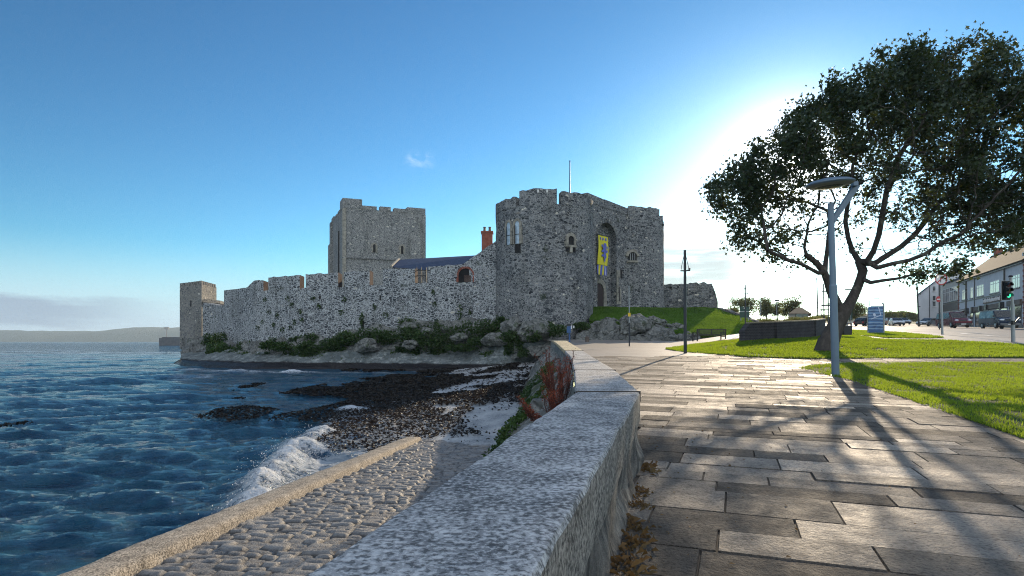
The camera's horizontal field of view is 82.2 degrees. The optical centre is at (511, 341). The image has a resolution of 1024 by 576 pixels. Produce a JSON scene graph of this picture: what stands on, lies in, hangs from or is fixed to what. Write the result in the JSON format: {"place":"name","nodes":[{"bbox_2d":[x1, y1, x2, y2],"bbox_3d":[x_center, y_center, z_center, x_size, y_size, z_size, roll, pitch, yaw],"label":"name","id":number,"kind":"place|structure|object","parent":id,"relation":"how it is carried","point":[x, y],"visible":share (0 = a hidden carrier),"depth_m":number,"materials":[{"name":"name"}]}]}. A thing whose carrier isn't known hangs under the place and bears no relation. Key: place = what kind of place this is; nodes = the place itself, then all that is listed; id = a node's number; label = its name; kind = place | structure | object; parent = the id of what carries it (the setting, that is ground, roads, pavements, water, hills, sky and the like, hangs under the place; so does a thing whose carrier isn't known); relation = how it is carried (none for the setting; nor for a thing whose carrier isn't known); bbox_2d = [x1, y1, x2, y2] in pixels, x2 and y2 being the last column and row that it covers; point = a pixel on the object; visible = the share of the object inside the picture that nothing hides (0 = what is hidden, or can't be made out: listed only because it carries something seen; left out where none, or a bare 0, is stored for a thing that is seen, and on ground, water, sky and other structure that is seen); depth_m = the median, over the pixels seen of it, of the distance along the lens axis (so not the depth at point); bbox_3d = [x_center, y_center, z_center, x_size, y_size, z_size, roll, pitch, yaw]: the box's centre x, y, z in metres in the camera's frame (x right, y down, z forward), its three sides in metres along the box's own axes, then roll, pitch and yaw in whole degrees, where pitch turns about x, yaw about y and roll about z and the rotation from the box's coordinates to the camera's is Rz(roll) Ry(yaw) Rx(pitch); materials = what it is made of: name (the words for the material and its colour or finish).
{"place":"outdoors","nodes":[
{"label":"outdoors","id":0,"kind":"place"},
{"bbox_2d":[0,327,179,341],"bbox_3d":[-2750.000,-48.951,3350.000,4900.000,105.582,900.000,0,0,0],"label":"hills","id":1,"kind":"structure","parent":0,"point":[143,334],"depth_m":3108.88,"materials":[{"name":"grey"}]},
{"bbox_2d":[0,342,454,575],"bbox_3d":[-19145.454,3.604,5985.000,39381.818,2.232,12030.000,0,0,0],"label":"sea water","id":2,"kind":"structure","parent":0,"point":[113,447],"depth_m":16.31,"materials":[{"name":"blue liquid"}]},
{"bbox_2d":[159,327,179,345],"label":"stone pier","id":3,"kind":"structure","parent":2,"relation":"in","point":[169,341],"depth_m":390.00,"materials":[{"name":"grey stone"}]},
{"bbox_2d":[175,281,223,363],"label":"sea tower","id":4,"kind":"structure","parent":2,"relation":"in","point":[201,310],"depth_m":85.08,"materials":[{"name":"stone"}]},
{"bbox_2d":[180,417,345,513],"bbox_3d":[-5.065,2.442,13.290,2.266,0.632,10.403,0,0,-7],"label":"sea foam","id":5,"kind":"object","parent":2,"relation":"on","point":[285,457],"visible":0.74,"depth_m":12.56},
{"bbox_2d":[137,437,493,575],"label":"slipway","id":6,"kind":"structure","parent":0,"point":[311,532],"depth_m":7.32,"materials":[{"name":"grey stone"}]},
{"bbox_2d":[57,437,420,575],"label":"slipway kerb","id":7,"kind":"structure","parent":6,"relation":"on","point":[137,558],"depth_m":6.79,"materials":[{"name":"concrete"}]},
{"bbox_2d":[346,362,570,446],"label":"beach","id":8,"kind":"structure","parent":0,"point":[489,419],"depth_m":20.09,"materials":[{"name":"grey sand"}]},
{"bbox_2d":[0,362,533,451],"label":"seaweed","id":9,"kind":"object","parent":8,"relation":"on","point":[393,388],"visible":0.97,"depth_m":24.79,"materials":[{"name":"black plant"}]},
{"bbox_2d":[505,348,569,437],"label":"stone bank","id":10,"kind":"structure","parent":8,"relation":"on","point":[535,368],"depth_m":18.62,"materials":[{"name":"grey stone"}]},
{"bbox_2d":[481,408,526,456],"bbox_3d":[-0.067,1.901,11.038,1.276,1.370,3.221,0,0,6],"label":"weed patch","id":11,"kind":"object","parent":10,"relation":"on","point":[500,439],"visible":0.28,"depth_m":11.93,"materials":[{"name":"green plant"}]},
{"bbox_2d":[503,382,548,428],"bbox_3d":[0.429,1.709,14.830,1.467,1.424,3.527,0,0,0],"label":"weed patch","id":12,"kind":"object","parent":10,"relation":"on","point":[537,394],"visible":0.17,"depth_m":14.88,"materials":[{"name":"green plant"}]},
{"bbox_2d":[527,398,546,419],"bbox_3d":[0.758,1.563,11.585,0.916,0.896,1.179,0,0,0],"label":"armour stone","id":13,"kind":"object","parent":10,"relation":"on","point":[538,403],"visible":0.1,"depth_m":11.39,"materials":[{"name":"grey stone"}]},
{"bbox_2d":[520,362,555,401],"bbox_3d":[0.906,1.473,19.759,1.373,1.516,4.614,0,0,0],"label":"weed patch","id":14,"kind":"object","parent":10,"relation":"on","point":[527,391],"visible":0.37,"depth_m":20.27,"materials":[{"name":"green plant"}]},
{"bbox_2d":[539,356,564,401],"bbox_3d":[0.659,0.826,9.563,0.449,1.155,0.371,0,0,0],"label":"dock plant","id":15,"kind":"object","parent":10,"relation":"on","point":[542,373],"visible":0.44,"depth_m":9.67,"materials":[{"name":"plant"}]},
{"bbox_2d":[546,387,562,409],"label":"dock plant","id":16,"kind":"object","parent":10,"relation":"on","point":[551,401],"visible":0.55,"depth_m":6.54,"materials":[{"name":"red plant"}]},
{"bbox_2d":[534,347,576,412],"bbox_3d":[0.642,0.760,8.596,0.674,1.392,0.594,0,0,0],"label":"dock plant","id":17,"kind":"object","parent":10,"relation":"on","point":[560,383],"visible":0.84,"depth_m":8.55,"materials":[{"name":"red plant"}]},
{"bbox_2d":[0,0,1023,386],"label":"sky","id":18,"kind":"structure","parent":0,"point":[148,148],"materials":[{"name":"blue"}]},
{"bbox_2d":[516,395,541,420],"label":"dock plant","id":19,"kind":"object","parent":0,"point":[529,411],"visible":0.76,"depth_m":5.95,"materials":[{"name":"red plant"}]},
{"bbox_2d":[530,318,553,338],"bbox_3d":[2.829,-1.144,55.996,2.673,2.112,2.311,0,0,0],"label":"boulder","id":20,"kind":"object","parent":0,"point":[540,325],"visible":0.57,"depth_m":55.02,"materials":[{"name":"grey stone"}]},
{"bbox_2d":[549,320,1023,356],"bbox_3d":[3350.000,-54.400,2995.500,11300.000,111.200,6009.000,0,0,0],"label":"ground","id":21,"kind":"structure","parent":0,"point":[636,348],"depth_m":35.58,"materials":[{"name":"grey concrete"}]},
{"bbox_2d":[224,241,495,343],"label":"curtain wall","id":22,"kind":"structure","parent":21,"relation":"on","point":[468,285],"depth_m":63.83,"materials":[{"name":"stone"}]},
{"bbox_2d":[178,317,552,362],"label":"sea rocks","id":23,"kind":"object","parent":21,"relation":"on","point":[193,345],"visible":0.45,"depth_m":62.17,"materials":[{"name":"grey stone"}]},
{"bbox_2d":[208,332,227,342],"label":"ivy bush","id":24,"kind":"object","parent":23,"relation":"on","point":[217,336],"visible":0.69,"depth_m":75.25,"materials":[{"name":"green plant"}]},
{"bbox_2d":[258,340,275,349],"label":"ivy bush","id":25,"kind":"object","parent":23,"relation":"on","point":[266,345],"visible":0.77,"depth_m":63.25,"materials":[{"name":"green plant"}]},
{"bbox_2d":[270,341,294,351],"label":"ivy bush","id":26,"kind":"object","parent":23,"relation":"on","point":[279,346],"visible":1,"depth_m":62.30,"materials":[{"name":"green plant"}]},
{"bbox_2d":[293,341,319,353],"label":"ivy bush","id":27,"kind":"object","parent":23,"relation":"on","point":[305,346],"visible":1,"depth_m":61.43,"materials":[{"name":"green plant"}]},
{"bbox_2d":[319,338,340,349],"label":"ivy bush","id":28,"kind":"object","parent":23,"relation":"on","point":[327,345],"visible":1,"depth_m":61.26,"materials":[{"name":"green plant"}]},
{"bbox_2d":[333,331,359,345],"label":"ivy bush","id":29,"kind":"object","parent":23,"relation":"on","point":[348,338],"visible":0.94,"depth_m":61.27,"materials":[{"name":"green plant"}]},
{"bbox_2d":[355,327,378,340],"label":"ivy bush","id":30,"kind":"object","parent":23,"relation":"on","point":[366,333],"visible":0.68,"depth_m":60.80,"materials":[{"name":"green plant"}]},
{"bbox_2d":[204,315,553,359],"bbox_3d":[-20.434,0.081,64.571,51.536,5.769,8.488,0,0,27],"label":"ground cover","id":31,"kind":"object","parent":23,"relation":"on","point":[220,345],"visible":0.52,"depth_m":61.54,"materials":[{"name":"green plant"}]},
{"bbox_2d":[372,329,398,344],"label":"ivy bush","id":32,"kind":"object","parent":23,"relation":"on","point":[387,339],"visible":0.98,"depth_m":60.35,"materials":[{"name":"green plant"}]},
{"bbox_2d":[392,326,420,342],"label":"ivy bush","id":33,"kind":"object","parent":23,"relation":"on","point":[404,334],"visible":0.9,"depth_m":59.80,"materials":[{"name":"green plant"}]},
{"bbox_2d":[410,331,443,351],"bbox_3d":[-8.628,-0.052,59.034,3.585,2.242,1.563,0,0,0],"label":"ivy bush","id":34,"kind":"object","parent":23,"relation":"on","point":[422,340],"visible":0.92,"depth_m":58.83,"materials":[{"name":"green plant"}]},
{"bbox_2d":[431,325,459,348],"bbox_3d":[-6.557,-0.459,58.815,3.245,2.460,1.502,0,0,0],"label":"ivy bush","id":35,"kind":"object","parent":23,"relation":"on","point":[443,338],"visible":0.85,"depth_m":58.58,"materials":[{"name":"green plant"}]},
{"bbox_2d":[449,333,468,341],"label":"boulder","id":36,"kind":"object","parent":23,"relation":"on","point":[459,337],"visible":1,"depth_m":57.52,"materials":[{"name":"grey stone"}]},
{"bbox_2d":[444,343,478,351],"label":"ivy bush","id":37,"kind":"object","parent":23,"relation":"on","point":[457,347],"visible":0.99,"depth_m":57.43,"materials":[{"name":"green plant"}]},
{"bbox_2d":[451,320,485,342],"bbox_3d":[-4.279,-0.959,58.600,3.830,2.345,1.488,0,0,0],"label":"ivy bush","id":38,"kind":"object","parent":23,"relation":"on","point":[467,328],"visible":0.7,"depth_m":58.46,"materials":[{"name":"green plant"}]},
{"bbox_2d":[467,336,485,346],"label":"ivy bush","id":39,"kind":"object","parent":23,"relation":"on","point":[474,341],"visible":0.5,"depth_m":56.77,"materials":[{"name":"green plant"}]},
{"bbox_2d":[472,318,500,337],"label":"ivy bush","id":40,"kind":"object","parent":23,"relation":"on","point":[482,323],"visible":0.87,"depth_m":57.63,"materials":[{"name":"green plant"}]},
{"bbox_2d":[480,332,507,345],"bbox_3d":[-1.467,-0.190,56.336,3.115,1.378,1.782,0,0,-10],"label":"boulder","id":41,"kind":"object","parent":23,"relation":"on","point":[491,339],"visible":0.83,"depth_m":55.85,"materials":[{"name":"grey stone"}]},
{"bbox_2d":[500,316,520,332],"bbox_3d":[0.100,-1.536,56.673,2.284,1.948,2.163,0,0,38],"label":"boulder","id":42,"kind":"object","parent":23,"relation":"on","point":[513,323],"visible":0.75,"depth_m":56.06,"materials":[{"name":"grey stone"}]},
{"bbox_2d":[499,330,521,343],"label":"ivy bush","id":43,"kind":"object","parent":23,"relation":"on","point":[506,336],"visible":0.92,"depth_m":55.37,"materials":[{"name":"green plant"}]},
{"bbox_2d":[515,321,533,341],"bbox_3d":[1.272,-0.929,55.685,2.022,2.062,1.849,0,0,0],"label":"boulder","id":44,"kind":"object","parent":23,"relation":"on","point":[525,326],"visible":0.86,"depth_m":55.00,"materials":[{"name":"grey stone"}]},
{"bbox_2d":[521,330,542,342],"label":"ivy bush","id":45,"kind":"object","parent":23,"relation":"on","point":[535,335],"visible":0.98,"depth_m":54.81,"materials":[{"name":"green plant"}]},
{"bbox_2d":[546,323,567,337],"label":"ivy bush","id":46,"kind":"object","parent":23,"relation":"on","point":[555,329],"visible":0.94,"depth_m":55.13,"materials":[{"name":"green plant"}]},
{"bbox_2d":[180,339,551,370],"bbox_3d":[-20.224,1.876,63.553,50.938,4.239,12.411,0,0,17],"label":"sea revetment","id":47,"kind":"object","parent":21,"relation":"on","point":[382,359],"visible":0.56,"depth_m":59.84,"materials":[{"name":"stone"}]},
{"bbox_2d":[356,338,379,352],"bbox_3d":[-14.742,0.428,59.914,2.366,1.594,1.679,0,0,0],"label":"boulder","id":48,"kind":"object","parent":47,"relation":"on","point":[367,345],"visible":1,"depth_m":59.55,"materials":[{"name":"grey stone"}]},
{"bbox_2d":[402,339,417,349],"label":"boulder","id":49,"kind":"object","parent":47,"relation":"on","point":[409,344],"visible":1,"depth_m":58.69,"materials":[{"name":"grey stone"}]},
{"bbox_2d":[328,198,425,286],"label":"castle keep","id":50,"kind":"structure","parent":21,"relation":"on","point":[374,240],"depth_m":151.02,"materials":[{"name":"stone"}]},
{"bbox_2d":[390,227,493,282],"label":"castle hall","id":51,"kind":"structure","parent":21,"relation":"on","point":[487,241],"depth_m":77.71,"materials":[{"name":"stone"}]},
{"bbox_2d":[307,340,643,575],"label":"sea wall","id":52,"kind":"structure","parent":21,"relation":"on","point":[551,492],"depth_m":2.10,"materials":[{"name":"stone"}]},
{"bbox_2d":[496,188,664,371],"bbox_3d":[8.671,-6.468,67.990,10.907,18.936,26.847,0,0,41],"label":"castle gatehouse","id":53,"kind":"object","parent":21,"relation":"on","point":[546,255],"visible":0.85,"depth_m":58.43,"materials":[{"name":"stone"}]},
{"bbox_2d":[597,278,606,306],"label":"door","id":54,"kind":"structure","parent":53,"relation":"in","point":[601,287],"depth_m":66.15,"materials":[{"name":"grey wood"}]},
{"bbox_2d":[597,234,608,275],"bbox_3d":[10.041,-9.475,64.594,0.400,4.450,2.350,0,0,41],"label":"castle banner","id":55,"kind":"object","parent":53,"relation":"hanging from","point":[602,259],"visible":1,"depth_m":64.42,"materials":[{"name":"yellow fabric"}]},
{"bbox_2d":[575,317,699,340],"bbox_3d":[11.618,-0.557,55.695,12.245,3.648,5.269,0,0,21],"label":"rock outcrop","id":56,"kind":"object","parent":21,"relation":"on","point":[606,328],"visible":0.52,"depth_m":55.14,"materials":[{"name":"grey stone"}]},
{"bbox_2d":[572,321,590,330],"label":"ivy bush","id":57,"kind":"object","parent":56,"relation":"on","point":[583,325],"visible":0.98,"depth_m":56.65,"materials":[{"name":"green plant"}]},
{"bbox_2d":[589,306,751,338],"bbox_3d":[16.672,-1.682,64.251,17.873,5.141,23.718,0,0,0],"label":"castle mound","id":58,"kind":"object","parent":21,"relation":"on","point":[674,312],"visible":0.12,"depth_m":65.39,"materials":[{"name":"green plant"}]},
{"bbox_2d":[619,315,651,335],"bbox_3d":[11.679,-1.385,54.904,3.060,2.134,2.340,0,0,0],"label":"boulder","id":59,"kind":"object","parent":58,"relation":"on","point":[640,324],"visible":0.88,"depth_m":54.31,"materials":[{"name":"grey stone"}]},
{"bbox_2d":[648,315,664,324],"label":"boulder","id":60,"kind":"object","parent":58,"relation":"on","point":[656,320],"visible":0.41,"depth_m":56.52,"materials":[{"name":"grey stone"}]},
{"bbox_2d":[664,282,717,307],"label":"ruined wall","id":61,"kind":"structure","parent":58,"relation":"on","point":[702,294],"depth_m":72.33,"materials":[{"name":"stone"}]},
{"bbox_2d":[680,250,690,352],"bbox_3d":[7.687,-1.637,25.997,0.408,4.810,0.300,0,0,30],"label":"banner mast","id":62,"kind":"object","parent":21,"relation":"on","point":[685,314],"visible":0.77,"depth_m":25.95,"materials":[{"name":"metal"}]},
{"bbox_2d":[692,329,725,340],"bbox_3d":[14.466,-0.457,43.026,2.684,0.908,0.585,0,0,-22],"label":"park bench","id":63,"kind":"object","parent":21,"relation":"on","point":[721,333],"visible":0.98,"depth_m":42.76,"materials":[{"name":"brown wood"}]},
{"bbox_2d":[712,307,758,321],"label":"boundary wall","id":64,"kind":"structure","parent":21,"relation":"on","point":[735,313],"depth_m":67.54,"materials":[{"name":"stone"}]},
{"bbox_2d":[728,296,758,316],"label":"distant tree","id":65,"kind":"object","parent":21,"relation":"on","point":[750,304],"visible":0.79,"depth_m":138.71,"materials":[{"name":"green plant"}]},
{"bbox_2d":[740,307,748,320],"bbox_3d":[24.543,-2.266,61.960,1.020,2.798,0.180,0,0,0],"label":"direction board","id":66,"kind":"object","parent":21,"relation":"on","point":[742,312],"visible":0.79,"depth_m":61.90,"materials":[{"name":"grey metal"}]},
{"bbox_2d":[756,297,774,317],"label":"distant tree","id":67,"kind":"object","parent":21,"relation":"on","point":[766,309],"visible":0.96,"depth_m":129.00,"materials":[{"name":"green plant"}]},
{"bbox_2d":[769,301,783,320],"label":"distant tree","id":68,"kind":"object","parent":21,"relation":"on","point":[777,307],"visible":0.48,"depth_m":134.40,"materials":[{"name":"green plant"}]},
{"bbox_2d":[778,295,802,316],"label":"distant tree","id":69,"kind":"object","parent":21,"relation":"on","point":[788,306],"visible":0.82,"depth_m":119.78,"materials":[{"name":"green plant"}]},
{"bbox_2d":[781,316,816,320],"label":"shrub","id":70,"kind":"object","parent":21,"relation":"on","point":[789,318],"visible":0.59,"depth_m":61.06,"materials":[{"name":"green plant"}]},
{"bbox_2d":[788,307,811,317],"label":"distant house","id":71,"kind":"structure","parent":21,"relation":"on","point":[797,312],"depth_m":95.60,"materials":[{"name":"tile"}]},
{"bbox_2d":[852,301,867,320],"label":"distant tree","id":72,"kind":"object","parent":21,"relation":"on","point":[858,310],"visible":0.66,"depth_m":109.30,"materials":[{"name":"green plant"}]},
{"bbox_2d":[697,20,1023,350],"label":"windswept tree","id":73,"kind":"object","parent":21,"relation":"on","point":[911,84],"visible":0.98,"depth_m":22.54,"materials":[{"name":"green plant"}]},
{"bbox_2d":[885,310,899,317],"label":"distant tree","id":74,"kind":"object","parent":21,"relation":"on","point":[894,314],"visible":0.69,"depth_m":168.58,"materials":[{"name":"green plant"}]},
{"bbox_2d":[902,311,917,321],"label":"distant tree","id":75,"kind":"object","parent":21,"relation":"on","point":[913,316],"visible":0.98,"depth_m":179.36,"materials":[{"name":"green plant"}]},
{"bbox_2d":[916,270,965,319],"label":"gabled house","id":76,"kind":"structure","parent":21,"relation":"on","point":[929,305],"depth_m":117.44,"materials":[{"name":"paint"}]},
{"bbox_2d":[935,274,946,334],"bbox_3d":[31.375,-2.650,42.979,0.900,4.726,0.186,0,0,0],"label":"road sign","id":77,"kind":"object","parent":21,"relation":"on","point":[939,281],"visible":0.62,"depth_m":42.93,"materials":[{"name":"grey metal"}]},
{"bbox_2d":[940,278,959,312],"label":"flat fronted shop","id":78,"kind":"structure","parent":21,"relation":"on","point":[950,295],"depth_m":107.74,"materials":[{"name":"paint"}]},
{"bbox_2d":[956,240,1023,327],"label":"shop terrace","id":79,"kind":"structure","parent":21,"relation":"on","point":[982,293],"depth_m":87.19,"materials":[{"name":"paint"}]},
{"bbox_2d":[976,284,983,297],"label":"window","id":80,"kind":"structure","parent":79,"relation":"in","point":[980,288],"depth_m":91.57,"materials":[{"name":"white glass"}]},
{"bbox_2d":[989,279,999,294],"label":"window","id":81,"kind":"structure","parent":79,"relation":"in","point":[994,285],"depth_m":85.51,"materials":[{"name":"white glass"}]},
{"bbox_2d":[1009,305,1021,324],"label":"shop window","id":82,"kind":"structure","parent":79,"relation":"in","point":[1018,309],"depth_m":76.45,"materials":[{"name":"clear glass"}]},
{"bbox_2d":[1012,273,1019,288],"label":"window","id":83,"kind":"structure","parent":79,"relation":"in","point":[1016,278],"depth_m":77.48,"materials":[{"name":"white glass"}]},
{"bbox_2d":[1001,275,1019,341],"bbox_3d":[25.003,-1.547,29.333,0.994,3.563,0.457,0,0,-21],"label":"traffic light","id":84,"kind":"object","parent":21,"relation":"on","point":[1007,289],"visible":0.98,"depth_m":29.35,"materials":[{"name":"grey metal"}]},
{"bbox_2d":[556,355,1023,575],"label":"paved path","id":85,"kind":"structure","parent":0,"point":[955,491],"depth_m":5.09,"materials":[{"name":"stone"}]},
{"bbox_2d":[609,542,656,575],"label":"dry tuft","id":86,"kind":"object","parent":85,"relation":"on","point":[631,563],"visible":0.88,"depth_m":3.05,"materials":[{"name":"brown plant"}]},
{"bbox_2d":[619,527,658,559],"bbox_3d":[0.735,1.162,3.456,0.257,0.052,0.538,0,0,15],"label":"dry tuft","id":87,"kind":"object","parent":85,"relation":"on","point":[633,539],"visible":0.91,"depth_m":3.42,"materials":[{"name":"brown plant"}]},
{"bbox_2d":[628,495,654,510],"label":"dry tuft","id":88,"kind":"object","parent":85,"relation":"on","point":[641,504],"visible":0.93,"depth_m":4.20,"materials":[{"name":"brown plant"}]},
{"bbox_2d":[632,482,652,498],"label":"dry tuft","id":89,"kind":"object","parent":85,"relation":"on","point":[640,490],"visible":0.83,"depth_m":4.57,"materials":[{"name":"brown plant"}]},
{"bbox_2d":[626,513,669,538],"bbox_3d":[0.794,1.163,3.755,0.273,0.050,0.607,0,0,-16],"label":"dry tuft","id":90,"kind":"object","parent":85,"relation":"on","point":[634,519],"visible":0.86,"depth_m":3.74,"materials":[{"name":"brown plant"}]},
{"bbox_2d":[640,460,661,475],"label":"dry tuft","id":91,"kind":"object","parent":85,"relation":"on","point":[645,465],"visible":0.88,"depth_m":5.41,"materials":[{"name":"brown plant"}]},
{"bbox_2d":[633,416,1019,563],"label":"fallen leaves","id":92,"kind":"object","parent":85,"relation":"on","point":[727,487],"visible":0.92,"depth_m":4.71,"materials":[{"name":"brown plant"}]},
{"bbox_2d":[665,334,1023,358],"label":"lawn","id":93,"kind":"structure","parent":0,"point":[857,354],"depth_m":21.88,"materials":[{"name":"green plant"}]},
{"bbox_2d":[739,319,825,340],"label":"low wall","id":94,"kind":"structure","parent":93,"relation":"on","point":[779,329],"depth_m":31.31,"materials":[{"name":"stone"}]},
{"bbox_2d":[842,323,851,334],"bbox_3d":[19.870,-0.746,35.000,0.582,0.716,0.519,0,0,-6],"label":"litter bin","id":95,"kind":"object","parent":93,"relation":"on","point":[847,330],"visible":0.42,"depth_m":34.75,"materials":[{"name":"grey metal"}]},
{"bbox_2d":[799,360,1023,437],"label":"lawn","id":96,"kind":"structure","parent":0,"point":[966,399],"depth_m":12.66,"materials":[{"name":"green plant"}]},
{"bbox_2d":[805,177,859,374],"bbox_3d":[8.626,-1.663,15.717,1.402,5.432,1.205,0,0,20],"label":"lamp post","id":97,"kind":"object","parent":96,"relation":"on","point":[829,183],"visible":0.96,"depth_m":15.93,"materials":[{"name":"grey metal"}]},
{"bbox_2d":[826,323,1023,337],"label":"road","id":98,"kind":"structure","parent":0,"point":[980,332],"depth_m":54.20,"materials":[{"name":"grey asphalt"}]},
{"bbox_2d":[853,318,866,325],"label":"distant car","id":99,"kind":"object","parent":98,"relation":"on","point":[860,321],"visible":0.66,"depth_m":98.88,"materials":[{"name":"black paint"}]},
{"bbox_2d":[888,318,904,325],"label":"distant car","id":100,"kind":"object","parent":98,"relation":"on","point":[896,321],"visible":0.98,"depth_m":103.19,"materials":[{"name":"white paint"}]},
{"bbox_2d":[916,318,935,325],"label":"parked car","id":101,"kind":"object","parent":98,"relation":"on","point":[928,321],"visible":0.66,"depth_m":99.18,"materials":[{"name":"silver metal"}]},
{"bbox_2d":[936,312,971,327],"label":"parked minivan","id":102,"kind":"object","parent":98,"relation":"on","point":[953,319],"visible":0.96,"depth_m":72.81,"materials":[{"name":"red paint"}]},
{"bbox_2d":[978,310,1020,328],"bbox_3d":[53.114,-2.397,63.980,2.390,2.015,4.921,0,0,17],"label":"parked van","id":103,"kind":"object","parent":98,"relation":"on","point":[1000,319],"visible":0.86,"depth_m":63.12,"materials":[{"name":"blue paint"}]},
{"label":"far lawn","id":104,"kind":"structure","parent":0,"visible":0},
{"bbox_2d":[867,303,884,332],"bbox_3d":[27.909,-1.731,44.997,1.249,2.450,0.113,0,0,7],"label":"information board","id":105,"kind":"object","parent":104,"relation":"on","point":[875,319],"visible":0.88,"depth_m":44.95,"materials":[{"name":"blue metal"}]},
{"bbox_2d":[852,329,943,337],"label":"grass","id":106,"kind":"structure","parent":104,"relation":"on","point":[892,334],"depth_m":39.13,"materials":[{"name":"green plant"}]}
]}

